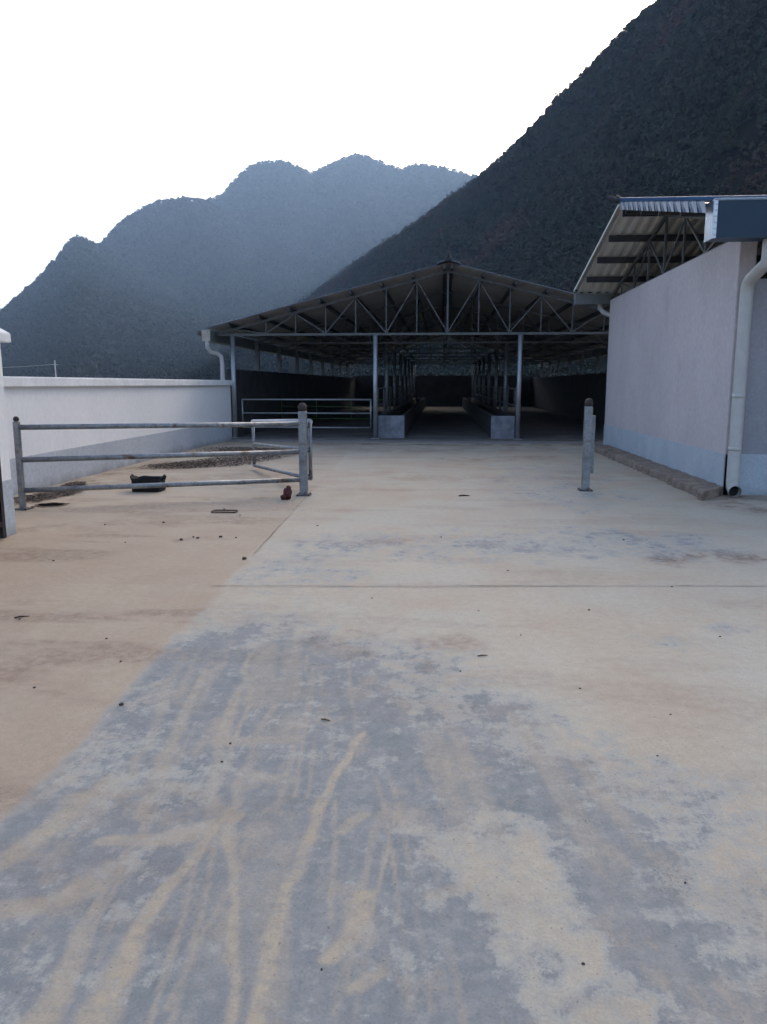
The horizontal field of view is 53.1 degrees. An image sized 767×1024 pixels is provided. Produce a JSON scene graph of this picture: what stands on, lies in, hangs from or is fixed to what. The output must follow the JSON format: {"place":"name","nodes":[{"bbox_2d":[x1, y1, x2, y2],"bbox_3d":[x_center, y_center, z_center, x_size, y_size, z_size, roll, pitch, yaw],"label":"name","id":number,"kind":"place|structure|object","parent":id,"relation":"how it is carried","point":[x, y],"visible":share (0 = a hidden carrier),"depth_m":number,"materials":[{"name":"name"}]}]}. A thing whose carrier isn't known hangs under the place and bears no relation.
{"place":"outdoors","nodes":[
{"label":"outdoors","id":0,"kind":"place"},
{"bbox_2d":[3,243,285,378],"bbox_3d":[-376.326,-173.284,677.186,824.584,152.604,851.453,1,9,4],"label":"hill","id":1,"kind":"structure","parent":0,"point":[67,318],"depth_m":422.36,"materials":[{"name":"green plant"}]},
{"bbox_2d":[0,233,288,379],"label":"forest","id":2,"kind":"object","parent":1,"relation":"on","point":[119,268],"visible":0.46,"depth_m":451.84,"materials":[{"name":"plant"}]},
{"bbox_2d":[102,201,306,320],"bbox_3d":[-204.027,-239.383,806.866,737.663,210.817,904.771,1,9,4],"label":"hill","id":3,"kind":"structure","parent":0,"point":[180,257],"depth_m":730.28,"materials":[{"name":"green plant"}]},
{"bbox_2d":[99,195,317,321],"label":"forest","id":4,"kind":"object","parent":3,"relation":"on","point":[152,209],"visible":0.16,"depth_m":737.04,"materials":[{"name":"plant"}]},
{"bbox_2d":[0,0,654,308],"label":"sky","id":5,"kind":"structure","parent":0,"point":[110,109],"materials":[{"name":"white"}]},
{"bbox_2d":[210,156,471,290],"bbox_3d":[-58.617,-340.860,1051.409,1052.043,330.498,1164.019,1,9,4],"label":"hill","id":6,"kind":"structure","parent":0,"point":[294,227],"depth_m":926.69,"materials":[{"name":"green plant"}]},
{"bbox_2d":[206,152,477,290],"bbox_3d":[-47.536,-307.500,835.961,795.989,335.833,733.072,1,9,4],"label":"forest","id":7,"kind":"object","parent":6,"relation":"on","point":[309,191],"visible":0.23,"depth_m":964.08,"materials":[{"name":"plant"}]},
{"bbox_2d":[0,442,766,1023],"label":"yard pavement","id":8,"kind":"structure","parent":0,"point":[438,818],"depth_m":3.22,"materials":[{"name":"concrete"}]},
{"bbox_2d":[0,328,16,536],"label":"gate pillar","id":9,"kind":"structure","parent":8,"relation":"on","point":[7,483],"depth_m":7.59,"materials":[{"name":"white paint"}]},
{"bbox_2d":[0,462,6,538],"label":"entrance gate leaf","id":10,"kind":"object","parent":9,"relation":"attached to","point":[3,535],"visible":1,"depth_m":7.41,"materials":[{"name":"black paint"}]},
{"bbox_2d":[13,416,34,510],"bbox_3d":[-4.374,-0.586,9.217,0.190,1.121,0.190,1,9,4],"label":"gate post","id":11,"kind":"object","parent":8,"relation":"on","point":[19,465],"visible":0.94,"depth_m":9.20,"materials":[{"name":"metal"}]},
{"bbox_2d":[14,481,86,503],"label":"leaf litter","id":12,"kind":"object","parent":8,"relation":"on","point":[47,495],"visible":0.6,"depth_m":10.34,"materials":[{"name":"brown plant"}]},
{"bbox_2d":[33,502,69,507],"bbox_3d":[-4.173,-0.091,9.601,0.438,0.011,0.380,1,9,4],"label":"drain opening","id":13,"kind":"object","parent":8,"relation":"on","point":[51,504],"visible":0.99,"depth_m":9.60,"materials":[{"name":"black"}]},
{"bbox_2d":[130,474,166,491],"bbox_3d":[-3.340,-0.422,10.905,0.498,0.235,0.323,1,9,4],"label":"rubber tub","id":14,"kind":"object","parent":8,"relation":"on","point":[146,479],"visible":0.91,"depth_m":10.77,"materials":[{"name":"black rubber"}]},
{"bbox_2d":[139,446,294,469],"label":"leaf litter","id":15,"kind":"object","parent":8,"relation":"on","point":[198,462],"visible":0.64,"depth_m":14.85,"materials":[{"name":"brown plant"}]},
{"bbox_2d":[211,509,237,512],"bbox_3d":[-1.884,-0.009,9.086,0.307,0.017,0.167,1,9,4],"label":"wire loop","id":16,"kind":"object","parent":8,"relation":"on","point":[212,511],"visible":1,"depth_m":9.10,"materials":[{"name":"grey metal"}]},
{"bbox_2d":[254,490,311,552],"bbox_3d":[-1.085,0.022,8.929,0.020,0.001,4.204,0,9,2],"label":"yard joint","id":17,"kind":"object","parent":8,"relation":"on","point":[282,522],"visible":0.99,"depth_m":8.37,"materials":[{"name":"grey concrete"}]},
{"bbox_2d":[280,485,291,499],"bbox_3d":[-1.280,-0.252,10.068,0.156,0.193,0.118,-3,10,-16],"label":"crumpled red bag","id":18,"kind":"object","parent":8,"relation":"on","point":[287,493],"visible":1,"depth_m":10.04,"materials":[{"name":"plastic"}]},
{"bbox_2d":[296,403,311,495],"bbox_3d":[-1.087,-0.847,10.385,0.190,1.252,0.199,1,9,4],"label":"gate post","id":19,"kind":"object","parent":8,"relation":"on","point":[303,450],"visible":1,"depth_m":10.34,"materials":[{"name":"metal"}]},
{"bbox_2d":[18,422,299,492],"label":"pipe gate","id":20,"kind":"structure","parent":19,"relation":"attached to","point":[145,456],"depth_m":9.72,"materials":[{"name":"metal"}]},
{"bbox_2d":[251,419,312,480],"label":"pipe gate","id":21,"kind":"structure","parent":19,"relation":"attached to","point":[310,421],"depth_m":11.71,"materials":[{"name":"metal"}]},
{"bbox_2d":[217,585,686,585],"bbox_3d":[0.965,0.550,5.763,4.512,0.001,0.024,0,9,0],"label":"yard joint","id":22,"kind":"object","parent":8,"relation":"on","point":[437,585],"visible":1,"depth_m":5.76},
{"bbox_2d":[577,398,595,490],"bbox_3d":[2.890,-0.953,10.870,0.210,1.302,0.235,1,9,4],"label":"gate post","id":23,"kind":"object","parent":8,"relation":"on","point":[588,443],"visible":1,"depth_m":10.83,"materials":[{"name":"metal"}]},
{"bbox_2d":[288,0,766,377],"bbox_3d":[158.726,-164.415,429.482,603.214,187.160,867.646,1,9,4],"label":"hill","id":24,"kind":"structure","parent":0,"point":[749,130],"depth_m":169.27,"materials":[{"name":"plant"}]},
{"bbox_2d":[300,0,766,377],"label":"forest","id":25,"kind":"object","parent":24,"relation":"on","point":[674,93],"visible":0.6,"depth_m":223.38,"materials":[{"name":"green plant"}]},
{"bbox_3d":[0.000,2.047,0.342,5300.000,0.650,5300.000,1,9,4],"label":"ground","id":26,"kind":"structure","parent":0,"visible":0},
{"bbox_2d":[2,361,57,376],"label":"utility pole","id":27,"kind":"object","parent":26,"relation":"on","point":[54,364],"visible":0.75,"depth_m":152.37,"materials":[{"name":"concrete"}]},
{"bbox_2d":[3,376,232,495],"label":"boundary wall","id":28,"kind":"structure","parent":26,"relation":"on","point":[48,400],"depth_m":13.22,"materials":[{"name":"white paint"}]},
{"bbox_2d":[197,251,609,443],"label":"livestock barn","id":29,"kind":"structure","parent":26,"relation":"on","point":[450,298],"depth_m":26.90,"materials":[{"name":"metal"}]},
{"bbox_2d":[242,399,371,427],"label":"barn gate","id":30,"kind":"structure","parent":29,"relation":"attached to","point":[370,413],"depth_m":21.02,"materials":[{"name":"grey metal"}]},
{"bbox_2d":[281,399,382,418],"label":"barn gate","id":31,"kind":"structure","parent":29,"relation":"attached to","point":[316,406],"depth_m":26.96,"materials":[{"name":"grey metal"}]},
{"bbox_2d":[378,385,410,412],"bbox_3d":[0.790,-5.006,34.585,0.060,1.410,27.060,1,9,4],"label":"stall railing","id":32,"kind":"object","parent":29,"relation":"on","point":[390,393],"visible":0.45,"depth_m":27.18,"materials":[{"name":"metal"}]},
{"bbox_2d":[378,398,424,437],"bbox_3d":[1.245,-4.590,34.569,0.708,0.635,28.000,1,9,4],"label":"feeding trough","id":33,"kind":"object","parent":29,"relation":"on","point":[399,421],"visible":0.84,"depth_m":21.57,"materials":[{"name":"concrete"}]},
{"bbox_2d":[462,398,514,438],"bbox_3d":[4.237,-4.554,34.351,0.628,0.635,28.000,1,9,4],"label":"feeding trough","id":34,"kind":"object","parent":29,"relation":"on","point":[492,422],"visible":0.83,"depth_m":22.41,"materials":[{"name":"concrete"}]},
{"bbox_2d":[474,385,516,429],"bbox_3d":[4.639,-4.959,34.304,0.060,1.410,27.060,1,9,4],"label":"stall railing","id":35,"kind":"object","parent":29,"relation":"on","point":[499,394],"visible":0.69,"depth_m":26.83,"materials":[{"name":"metal"}]},
{"bbox_2d":[573,195,766,500],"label":"rendered outbuilding","id":36,"kind":"structure","parent":26,"relation":"on","point":[686,399],"depth_m":12.05,"materials":[{"name":"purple paint"}]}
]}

